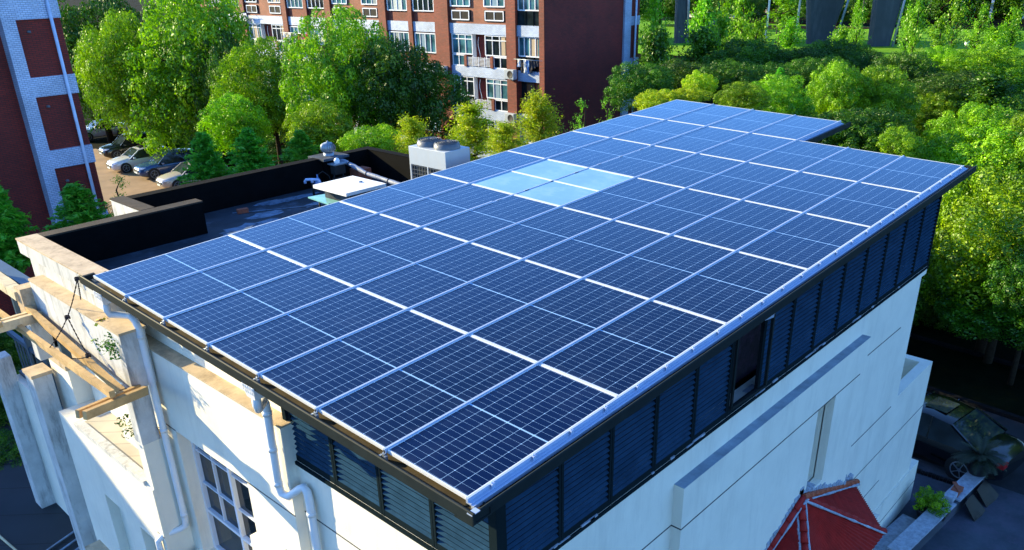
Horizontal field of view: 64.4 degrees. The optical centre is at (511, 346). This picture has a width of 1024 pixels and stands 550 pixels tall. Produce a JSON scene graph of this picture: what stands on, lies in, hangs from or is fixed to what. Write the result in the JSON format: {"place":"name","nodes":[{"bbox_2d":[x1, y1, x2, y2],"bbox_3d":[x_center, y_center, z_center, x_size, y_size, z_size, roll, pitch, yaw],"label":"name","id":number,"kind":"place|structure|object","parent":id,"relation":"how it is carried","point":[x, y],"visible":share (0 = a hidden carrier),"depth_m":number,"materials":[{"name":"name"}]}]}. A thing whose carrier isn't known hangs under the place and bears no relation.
{"place":"outdoors","nodes":[
{"label":"outdoors","id":0,"kind":"place"},
{"bbox_2d":[0,417,79,549],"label":"road","id":1,"kind":"structure","parent":0,"point":[27,522],"depth_m":19.19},
{"bbox_2d":[3,0,1023,371],"bbox_3d":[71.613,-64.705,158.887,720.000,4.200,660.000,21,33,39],"label":"ground","id":2,"kind":"structure","parent":0,"point":[955,338],"depth_m":67.50,"materials":[{"name":"plant"}]},
{"bbox_2d":[0,180,42,361],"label":"conifer","id":3,"kind":"object","parent":2,"relation":"on","point":[13,222],"visible":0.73,"depth_m":25.90,"materials":[{"name":"green plant"}]},
{"bbox_2d":[0,0,107,315],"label":"apartment tower","id":4,"kind":"structure","parent":2,"relation":"on","point":[46,152],"depth_m":32.08,"materials":[{"name":"red brick"}]},
{"bbox_2d":[40,180,113,231],"bbox_3d":[-14.343,-2.251,28.062,3.075,6.899,2.889,1,25,5],"label":"conifer","id":5,"kind":"object","parent":2,"relation":"on","point":[75,209],"visible":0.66,"depth_m":26.68,"materials":[{"name":"green plant"}]},
{"bbox_2d":[57,0,150,142],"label":"tree","id":6,"kind":"object","parent":2,"relation":"on","point":[73,35],"visible":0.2,"depth_m":63.91,"materials":[{"name":"green plant"}]},
{"bbox_2d":[72,6,168,145],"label":"tree","id":7,"kind":"object","parent":2,"relation":"on","point":[109,70],"visible":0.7,"depth_m":57.73,"materials":[{"name":"green plant"}]},
{"bbox_2d":[93,149,163,213],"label":"parking lot","id":8,"kind":"structure","parent":2,"relation":"on","point":[138,184],"depth_m":55.15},
{"bbox_2d":[106,145,168,172],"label":"parked car","id":9,"kind":"object","parent":8,"relation":"on","point":[128,160],"visible":0.57,"depth_m":57.98,"materials":[{"name":"white paint"}]},
{"bbox_2d":[133,148,197,179],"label":"parked car","id":10,"kind":"object","parent":8,"relation":"on","point":[151,168],"visible":0.6,"depth_m":55.92,"materials":[{"name":"blue paint"}]},
{"bbox_2d":[194,90,272,166],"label":"bush","id":11,"kind":"object","parent":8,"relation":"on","point":[231,116],"visible":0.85,"depth_m":42.06,"materials":[{"name":"green plant"}]},
{"bbox_2d":[120,0,261,158],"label":"tree","id":12,"kind":"object","parent":2,"relation":"on","point":[170,73],"visible":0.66,"depth_m":54.90,"materials":[{"name":"green plant"}]},
{"bbox_2d":[177,131,234,184],"bbox_3d":[-12.650,-5.634,34.920,2.961,7.105,2.782,5,26,14],"label":"conifer","id":13,"kind":"object","parent":2,"relation":"on","point":[205,165],"visible":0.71,"depth_m":33.62,"materials":[{"name":"green plant"}]},
{"bbox_2d":[188,26,257,168],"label":"tree","id":14,"kind":"object","parent":2,"relation":"on","point":[226,46],"visible":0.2,"depth_m":52.91,"materials":[{"name":"green plant"}]},
{"bbox_2d":[224,126,276,175],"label":"conifer","id":15,"kind":"object","parent":2,"relation":"on","point":[250,158],"visible":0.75,"depth_m":32.70,"materials":[{"name":"green plant"}]},
{"bbox_2d":[208,36,319,163],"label":"tree","id":16,"kind":"object","parent":2,"relation":"on","point":[262,92],"visible":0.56,"depth_m":44.47,"materials":[{"name":"green plant"}]},
{"bbox_2d":[276,129,319,164],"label":"conifer","id":17,"kind":"object","parent":2,"relation":"on","point":[300,146],"visible":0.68,"depth_m":31.72,"materials":[{"name":"green plant"}]},
{"bbox_2d":[282,98,354,152],"bbox_3d":[-8.750,-7.587,38.122,3.329,7.727,3.199,-4,25,-6],"label":"bush","id":18,"kind":"object","parent":2,"relation":"on","point":[319,132],"visible":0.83,"depth_m":36.51,"materials":[{"name":"green plant"}]},
{"bbox_2d":[278,0,407,147],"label":"tree","id":19,"kind":"object","parent":2,"relation":"on","point":[329,81],"visible":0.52,"depth_m":38.75,"materials":[{"name":"green plant"}]},
{"bbox_2d":[336,123,404,150],"bbox_3d":[-5.646,-5.644,34.353,2.476,7.273,2.439,12,28,26],"label":"bush","id":20,"kind":"object","parent":2,"relation":"on","point":[376,139],"visible":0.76,"depth_m":32.73,"materials":[{"name":"green plant"}]},
{"bbox_2d":[342,35,475,149],"bbox_3d":[-5.032,-10.188,40.658,6.220,10.102,5.384,-10,26,-17],"label":"tree","id":21,"kind":"object","parent":2,"relation":"on","point":[419,97],"visible":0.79,"depth_m":38.43,"materials":[{"name":"green plant"}]},
{"bbox_2d":[390,112,433,153],"bbox_3d":[-3.354,-4.435,30.321,1.878,8.410,1.920,-16,29,-28],"label":"bamboo","id":22,"kind":"object","parent":2,"relation":"on","point":[413,130],"visible":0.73,"depth_m":28.63,"materials":[{"name":"green plant"}]},
{"bbox_2d":[200,0,639,157],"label":"apartment block","id":23,"kind":"structure","parent":2,"relation":"on","point":[578,49],"depth_m":56.18,"materials":[{"name":"red brick"}]},
{"bbox_2d":[439,99,497,161],"bbox_3d":[-1.387,-4.707,30.398,2.632,8.744,2.784,1,25,6],"label":"bamboo","id":24,"kind":"object","parent":2,"relation":"on","point":[472,132],"visible":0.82,"depth_m":28.66,"materials":[{"name":"plant"}]},
{"bbox_2d":[0,122,976,549],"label":"villa","id":25,"kind":"object","parent":2,"relation":"on","point":[790,420],"visible":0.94,"depth_m":12.78,"materials":[{"name":"white paint"}]},
{"bbox_2d":[0,272,148,419],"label":"pergola","id":26,"kind":"object","parent":25,"relation":"attached to","point":[121,396],"visible":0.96,"depth_m":12.71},
{"bbox_2d":[191,442,256,549],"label":"window","id":27,"kind":"structure","parent":25,"relation":"in","point":[226,497],"depth_m":13.02,"materials":[{"name":"white glass"}]},
{"bbox_2d":[313,176,385,204],"bbox_3d":[-3.491,-3.203,17.642,1.180,0.670,1.060,21,33,39],"label":"roof hatch","id":28,"kind":"object","parent":25,"relation":"on","point":[340,189],"visible":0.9,"depth_m":17.40,"materials":[{"name":"metal"}]},
{"bbox_2d":[408,137,469,178],"bbox_3d":[-1.626,-4.015,18.413,1.224,1.315,0.740,21,33,39],"label":"cooling unit","id":29,"kind":"object","parent":25,"relation":"on","point":[428,155],"visible":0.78,"depth_m":18.03,"materials":[{"name":"metal"}]},
{"bbox_2d":[123,104,967,508],"bbox_3d":[2.090,-2.649,14.783,8.122,0.894,15.971,21,33,39],"label":"mounting frame","id":30,"kind":"object","parent":25,"relation":"on","point":[507,478],"visible":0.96,"depth_m":11.13,"materials":[{"name":"metal"}]},
{"bbox_2d":[93,235,262,295],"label":"solar panel","id":31,"kind":"object","parent":30,"relation":"attached to","point":[127,279],"visible":1,"depth_m":12.50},
{"bbox_2d":[127,251,304,318],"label":"solar panel","id":32,"kind":"object","parent":30,"relation":"attached to","point":[172,297],"visible":1,"depth_m":11.79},
{"bbox_2d":[166,268,351,344],"bbox_3d":[-3.417,-0.585,11.161,1.130,0.155,2.248,21,33,39],"label":"solar panel","id":33,"kind":"object","parent":30,"relation":"attached to","point":[215,320],"visible":1,"depth_m":11.09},
{"bbox_2d":[231,201,373,248],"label":"solar panel","id":34,"kind":"object","parent":30,"relation":"attached to","point":[283,230],"visible":1,"depth_m":13.98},
{"bbox_2d":[210,288,404,374],"bbox_3d":[-2.575,-0.240,10.458,1.130,0.155,2.248,21,33,39],"label":"solar panel","id":35,"kind":"object","parent":30,"relation":"attached to","point":[261,347],"visible":1,"depth_m":10.37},
{"bbox_2d":[269,214,418,265],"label":"solar panel","id":36,"kind":"object","parent":30,"relation":"attached to","point":[316,248],"visible":1,"depth_m":13.27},
{"bbox_2d":[260,310,464,409],"bbox_3d":[-1.733,0.105,9.754,1.130,0.155,2.248,21,33,39],"label":"solar panel","id":37,"kind":"object","parent":30,"relation":"attached to","point":[318,377],"visible":1,"depth_m":9.66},
{"bbox_2d":[310,228,465,285],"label":"solar panel","id":38,"kind":"object","parent":30,"relation":"attached to","point":[354,268],"visible":1,"depth_m":12.56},
{"bbox_2d":[342,174,466,211],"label":"solar panel","id":39,"kind":"object","parent":30,"relation":"attached to","point":[388,197],"visible":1,"depth_m":15.44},
{"bbox_2d":[319,335,534,449],"bbox_3d":[-0.890,0.450,9.051,1.130,0.155,2.248,21,33,39],"label":"solar panel","id":40,"kind":"object","parent":30,"relation":"attached to","point":[386,411],"visible":1,"depth_m":8.95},
{"bbox_2d":[358,243,518,307],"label":"solar panel","id":41,"kind":"object","parent":30,"relation":"attached to","point":[409,286],"visible":1,"depth_m":11.85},
{"bbox_2d":[380,184,511,225],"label":"solar panel","id":42,"kind":"object","parent":30,"relation":"attached to","point":[440,206],"visible":1,"depth_m":14.74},
{"bbox_2d":[432,151,543,182],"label":"solar panel","id":43,"kind":"object","parent":30,"relation":"attached to","point":[478,169],"visible":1,"depth_m":16.91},
{"bbox_2d":[425,195,557,240],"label":"solar panel","id":44,"kind":"object","parent":30,"relation":"attached to","point":[475,223],"visible":1,"depth_m":14.03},
{"bbox_2d":[411,260,578,332],"bbox_3d":[-0.186,-0.714,11.209,1.130,0.155,2.248,21,33,39],"label":"solar panel","id":45,"kind":"object","parent":30,"relation":"attached to","point":[473,305],"visible":1,"depth_m":11.14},
{"bbox_2d":[388,364,615,499],"bbox_3d":[-0.048,0.796,8.348,1.130,0.155,2.248,21,33,39],"label":"solar panel","id":46,"kind":"object","parent":30,"relation":"attached to","point":[466,451],"visible":1,"depth_m":8.23,"materials":[{"name":"glass"}]},
{"bbox_2d":[472,159,587,193],"bbox_3d":[0.381,-3.393,16.227,1.122,0.151,2.248,21,33,39],"label":"skylight","id":47,"kind":"object","parent":30,"relation":"attached to","point":[527,177],"visible":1,"depth_m":16.19,"materials":[{"name":"blue glass"}]},
{"bbox_2d":[472,207,609,257],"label":"solar panel","id":48,"kind":"object","parent":30,"relation":"attached to","point":[534,235],"visible":1,"depth_m":13.32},
{"bbox_2d":[509,131,607,157],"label":"solar panel","id":49,"kind":"object","parent":30,"relation":"attached to","point":[555,145],"visible":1,"depth_m":18.36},
{"bbox_2d":[471,279,646,360],"bbox_3d":[0.657,-0.369,10.506,1.130,0.155,2.248,21,33,39],"label":"solar panel","id":50,"kind":"object","parent":30,"relation":"attached to","point":[547,325],"visible":1,"depth_m":10.43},
{"bbox_2d":[515,168,632,205],"bbox_3d":[1.223,-3.048,15.523,1.122,0.151,2.248,21,33,39],"label":"skylight","id":51,"kind":"object","parent":30,"relation":"attached to","point":[569,188],"visible":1,"depth_m":15.49,"materials":[{"name":"blue glass"}]},
{"bbox_2d":[526,220,668,276],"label":"solar panel","id":52,"kind":"object","parent":30,"relation":"attached to","point":[586,253],"visible":1,"depth_m":12.61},
{"bbox_2d":[548,138,648,166],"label":"solar panel","id":53,"kind":"object","parent":30,"relation":"attached to","point":[598,152],"visible":1,"depth_m":17.64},
{"bbox_2d":[574,114,662,136],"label":"solar panel","id":54,"kind":"object","parent":30,"relation":"attached to","point":[617,125],"visible":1,"depth_m":19.82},
{"bbox_2d":[563,178,682,218],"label":"solar panel","id":55,"kind":"object","parent":30,"relation":"attached to","point":[622,198],"visible":1,"depth_m":14.78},
{"bbox_2d":[541,300,724,395],"bbox_3d":[1.499,-0.024,9.803,1.130,0.155,2.248,21,33,39],"label":"solar panel","id":56,"kind":"object","parent":30,"relation":"attached to","point":[621,355],"visible":1,"depth_m":9.72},
{"bbox_2d":[591,146,693,176],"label":"solar panel","id":57,"kind":"object","parent":30,"relation":"attached to","point":[641,161],"visible":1,"depth_m":16.95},
{"bbox_2d":[613,120,701,143],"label":"solar panel","id":58,"kind":"object","parent":30,"relation":"attached to","point":[658,132],"visible":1,"depth_m":19.12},
{"bbox_2d":[586,235,731,297],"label":"solar panel","id":59,"kind":"object","parent":30,"relation":"attached to","point":[657,267],"visible":1,"depth_m":11.90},
{"bbox_2d":[630,100,709,118],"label":"solar panel","id":60,"kind":"object","parent":30,"relation":"attached to","point":[669,109],"visible":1,"depth_m":21.29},
{"bbox_2d":[616,189,738,233],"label":"solar panel","id":61,"kind":"object","parent":30,"relation":"attached to","point":[676,211],"visible":1,"depth_m":14.07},
{"bbox_2d":[638,154,742,186],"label":"solar panel","id":62,"kind":"object","parent":30,"relation":"attached to","point":[689,171],"visible":1,"depth_m":16.24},
{"bbox_2d":[655,126,747,152],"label":"solar panel","id":63,"kind":"object","parent":30,"relation":"attached to","point":[701,139],"visible":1,"depth_m":18.41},
{"bbox_2d":[668,104,749,124],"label":"solar panel","id":64,"kind":"object","parent":30,"relation":"attached to","point":[709,114],"visible":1,"depth_m":20.57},
{"bbox_2d":[652,252,806,323],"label":"solar panel","id":65,"kind":"object","parent":30,"relation":"attached to","point":[726,290],"visible":1,"depth_m":11.18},
{"bbox_2d":[673,200,800,249],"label":"solar panel","id":66,"kind":"object","parent":30,"relation":"attached to","point":[738,225],"visible":1,"depth_m":13.36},
{"bbox_2d":[689,162,797,198],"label":"solar panel","id":67,"kind":"object","parent":30,"relation":"attached to","point":[743,180],"visible":1,"depth_m":15.53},
{"bbox_2d":[701,133,793,160],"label":"solar panel","id":68,"kind":"object","parent":30,"relation":"attached to","point":[749,146],"visible":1,"depth_m":17.70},
{"bbox_2d":[709,110,791,131],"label":"solar panel","id":69,"kind":"object","parent":30,"relation":"attached to","point":[751,120],"visible":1,"depth_m":19.87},
{"bbox_2d":[752,115,837,138],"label":"solar panel","id":70,"kind":"object","parent":30,"relation":"attached to","point":[795,127],"visible":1,"depth_m":19.16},
{"bbox_2d":[749,140,845,170],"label":"solar panel","id":71,"kind":"object","parent":30,"relation":"attached to","point":[798,155],"visible":1,"depth_m":16.99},
{"bbox_2d":[744,172,855,211],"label":"solar panel","id":72,"kind":"object","parent":30,"relation":"attached to","point":[801,191],"visible":1,"depth_m":14.82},
{"bbox_2d":[739,213,869,268],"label":"solar panel","id":73,"kind":"object","parent":30,"relation":"attached to","point":[805,240],"visible":1,"depth_m":12.65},
{"bbox_2d":[803,148,900,180],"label":"solar panel","id":74,"kind":"object","parent":30,"relation":"attached to","point":[853,164],"visible":1,"depth_m":16.28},
{"bbox_2d":[806,182,920,226],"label":"solar panel","id":75,"kind":"object","parent":30,"relation":"attached to","point":[871,205],"visible":1,"depth_m":14.11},
{"bbox_2d":[860,157,962,192],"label":"solar panel","id":76,"kind":"object","parent":30,"relation":"attached to","point":[914,174],"visible":1,"depth_m":15.57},
{"bbox_2d":[475,120,529,159],"bbox_3d":[-0.124,-3.291,27.531,1.997,8.559,1.888,-1,25,1],"label":"bamboo","id":77,"kind":"object","parent":2,"relation":"on","point":[501,141],"visible":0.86,"depth_m":25.76,"materials":[{"name":"green plant"}]},
{"bbox_2d":[512,85,567,146],"bbox_3d":[1.056,-5.676,32.170,2.426,8.874,2.373,-19,30,-33],"label":"bamboo","id":78,"kind":"object","parent":2,"relation":"on","point":[534,125],"visible":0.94,"depth_m":30.68,"materials":[{"name":"plant"}]},
{"bbox_2d":[603,61,674,112],"bbox_3d":[6.342,-9.941,41.377,3.500,8.510,4.043,3,26,10],"label":"bush","id":79,"kind":"object","parent":2,"relation":"on","point":[635,83],"visible":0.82,"depth_m":39.34,"materials":[{"name":"green plant"}]},
{"bbox_2d":[629,18,675,107],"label":"tree","id":80,"kind":"object","parent":2,"relation":"on","point":[657,50],"visible":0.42,"depth_m":47.12,"materials":[{"name":"green plant"}]},
{"bbox_2d":[675,19,723,67],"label":"tree","id":81,"kind":"object","parent":2,"relation":"on","point":[701,40],"visible":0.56,"depth_m":51.15,"materials":[{"name":"green plant"}]},
{"bbox_2d":[673,58,757,105],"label":"bush","id":82,"kind":"object","parent":2,"relation":"on","point":[723,74],"visible":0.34,"depth_m":41.14,"materials":[{"name":"green plant"}]},
{"bbox_2d":[694,36,786,94],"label":"tree","id":83,"kind":"object","parent":2,"relation":"on","point":[749,53],"visible":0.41,"depth_m":49.31,"materials":[{"name":"green plant"}]},
{"bbox_2d":[713,81,772,110],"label":"tree","id":84,"kind":"object","parent":2,"relation":"on","point":[741,95],"visible":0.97,"depth_m":32.54,"materials":[{"name":"green plant"}]},
{"bbox_2d":[752,72,817,117],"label":"tree","id":85,"kind":"object","parent":2,"relation":"on","point":[790,101],"visible":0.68,"depth_m":34.15,"materials":[{"name":"green plant"}]},
{"bbox_2d":[674,0,905,46],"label":"viaduct","id":86,"kind":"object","parent":2,"relation":"on","point":[822,16],"visible":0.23,"depth_m":86.19,"materials":[{"name":"concrete"}]},
{"bbox_2d":[757,45,838,71],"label":"tree","id":87,"kind":"object","parent":2,"relation":"on","point":[814,52],"visible":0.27,"depth_m":48.91,"materials":[{"name":"green plant"}]},
{"bbox_2d":[785,55,853,96],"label":"bush","id":88,"kind":"object","parent":2,"relation":"on","point":[807,69],"visible":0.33,"depth_m":44.78,"materials":[{"name":"green plant"}]},
{"bbox_2d":[805,60,867,117],"bbox_3d":[15.116,-9.223,39.083,2.814,8.737,3.325,21,33,39],"label":"tree","id":89,"kind":"object","parent":2,"relation":"on","point":[832,88],"visible":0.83,"depth_m":37.09,"materials":[{"name":"green plant"}]},
{"bbox_2d":[800,38,874,70],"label":"tree","id":90,"kind":"object","parent":2,"relation":"on","point":[848,52],"visible":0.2,"depth_m":51.36,"materials":[{"name":"green plant"}]},
{"bbox_2d":[804,106,918,154],"bbox_3d":[13.665,-5.877,33.305,4.160,7.679,3.874,21,33,39],"label":"tree","id":91,"kind":"object","parent":2,"relation":"on","point":[855,134],"visible":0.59,"depth_m":31.36,"materials":[{"name":"green plant"}]},
{"bbox_2d":[847,63,922,128],"bbox_3d":[17.222,-9.055,38.861,3.286,8.477,3.518,3,26,10],"label":"tree","id":92,"kind":"object","parent":2,"relation":"on","point":[879,92],"visible":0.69,"depth_m":36.92,"materials":[{"name":"green plant"}]},
{"bbox_2d":[876,125,926,158],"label":"bush","id":93,"kind":"object","parent":2,"relation":"on","point":[903,144],"visible":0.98,"depth_m":29.80,"materials":[{"name":"green plant"}]},
{"bbox_2d":[866,50,947,92],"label":"tree","id":94,"kind":"object","parent":2,"relation":"on","point":[905,62],"visible":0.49,"depth_m":44.90,"materials":[{"name":"green plant"}]},
{"bbox_2d":[902,0,929,54],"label":"tree","id":95,"kind":"object","parent":2,"relation":"on","point":[914,35],"visible":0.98,"depth_m":61.72,"materials":[{"name":"green plant"}]},
{"bbox_2d":[901,89,968,134],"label":"tree","id":96,"kind":"object","parent":2,"relation":"on","point":[929,112],"visible":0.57,"depth_m":39.41,"materials":[{"name":"green plant"}]},
{"bbox_2d":[907,69,1012,107],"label":"tree","id":97,"kind":"object","parent":2,"relation":"on","point":[951,82],"visible":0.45,"depth_m":40.18,"materials":[{"name":"green plant"}]},
{"bbox_2d":[906,337,1023,416],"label":"grass verge","id":98,"kind":"object","parent":2,"relation":"on","point":[971,377],"depth_m":26.99,"materials":[{"name":"plant"}]},
{"bbox_2d":[925,264,1023,363],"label":"tree","id":99,"kind":"object","parent":98,"relation":"on","point":[999,316],"visible":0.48,"depth_m":26.13,"materials":[{"name":"green plant"}]},
{"bbox_2d":[981,247,1023,385],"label":"tree","id":100,"kind":"object","parent":98,"relation":"on","point":[1008,286],"visible":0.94,"depth_m":24.84,"materials":[{"name":"green plant"}]},
{"bbox_2d":[921,162,1013,323],"bbox_3d":[16.342,-3.631,29.981,3.816,6.329,5.193,-1,25,1],"label":"tree","id":101,"kind":"object","parent":2,"relation":"on","point":[956,191],"visible":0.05,"depth_m":28.78,"materials":[{"name":"green plant"}]},
{"bbox_2d":[918,119,1023,206],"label":"tree","id":102,"kind":"object","parent":2,"relation":"on","point":[950,153],"visible":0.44,"depth_m":30.08,"materials":[{"name":"green plant"}]},
{"bbox_2d":[921,100,1020,160],"bbox_3d":[18.862,-6.269,33.896,3.861,7.638,3.478,21,33,39],"label":"tree","id":103,"kind":"object","parent":2,"relation":"on","point":[961,123],"visible":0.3,"depth_m":32.40,"materials":[{"name":"green plant"}]},
{"bbox_2d":[919,163,1023,352],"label":"tree","id":104,"kind":"object","parent":2,"relation":"on","point":[979,240],"visible":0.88,"depth_m":26.12,"materials":[{"name":"green plant"}]},
{"bbox_2d":[939,43,1023,97],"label":"tree","id":105,"kind":"object","parent":2,"relation":"on","point":[991,61],"visible":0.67,"depth_m":45.06,"materials":[{"name":"green plant"}]},
{"bbox_2d":[943,69,1023,123],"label":"tree","id":106,"kind":"object","parent":2,"relation":"on","point":[990,89],"visible":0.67,"depth_m":37.48,"materials":[{"name":"green plant"}]},
{"bbox_2d":[638,20,1023,68],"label":"lawn","id":107,"kind":"structure","parent":0,"point":[886,50],"depth_m":90.29,"materials":[{"name":"green plant"}]},
{"bbox_2d":[891,457,1023,549],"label":"front patio","id":108,"kind":"structure","parent":0,"point":[998,524],"depth_m":20.14,"materials":[{"name":"concrete"}]},
{"bbox_2d":[912,485,951,520],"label":"potted plant","id":109,"kind":"object","parent":108,"relation":"on","point":[924,503],"visible":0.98,"depth_m":19.85,"materials":[{"name":"green plant"}]},
{"bbox_2d":[887,471,983,549],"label":"patio wall","id":110,"kind":"structure","parent":108,"relation":"on","point":[921,530],"depth_m":19.58,"materials":[{"name":"concrete"}]},
{"bbox_2d":[951,432,1008,478],"bbox_3d":[12.158,2.872,21.117,1.280,0.965,1.329,4,26,12],"label":"potted plant","id":111,"kind":"object","parent":110,"relation":"on","point":[977,465],"visible":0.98,"depth_m":20.99,"materials":[{"name":"green plant"}]},
{"bbox_2d":[912,391,1023,494],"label":"access road","id":112,"kind":"structure","parent":0,"point":[1013,481],"depth_m":22.50,"materials":[{"name":"asphalt"}]},
{"bbox_2d":[910,333,1023,423],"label":"road kerb","id":113,"kind":"structure","parent":112,"relation":"on","point":[996,411],"depth_m":26.13,"materials":[{"name":"concrete"}]},
{"bbox_2d":[913,391,1023,480],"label":"parked car","id":114,"kind":"object","parent":112,"relation":"on","point":[947,425],"visible":0.31,"depth_m":21.90,"materials":[{"name":"black paint"}]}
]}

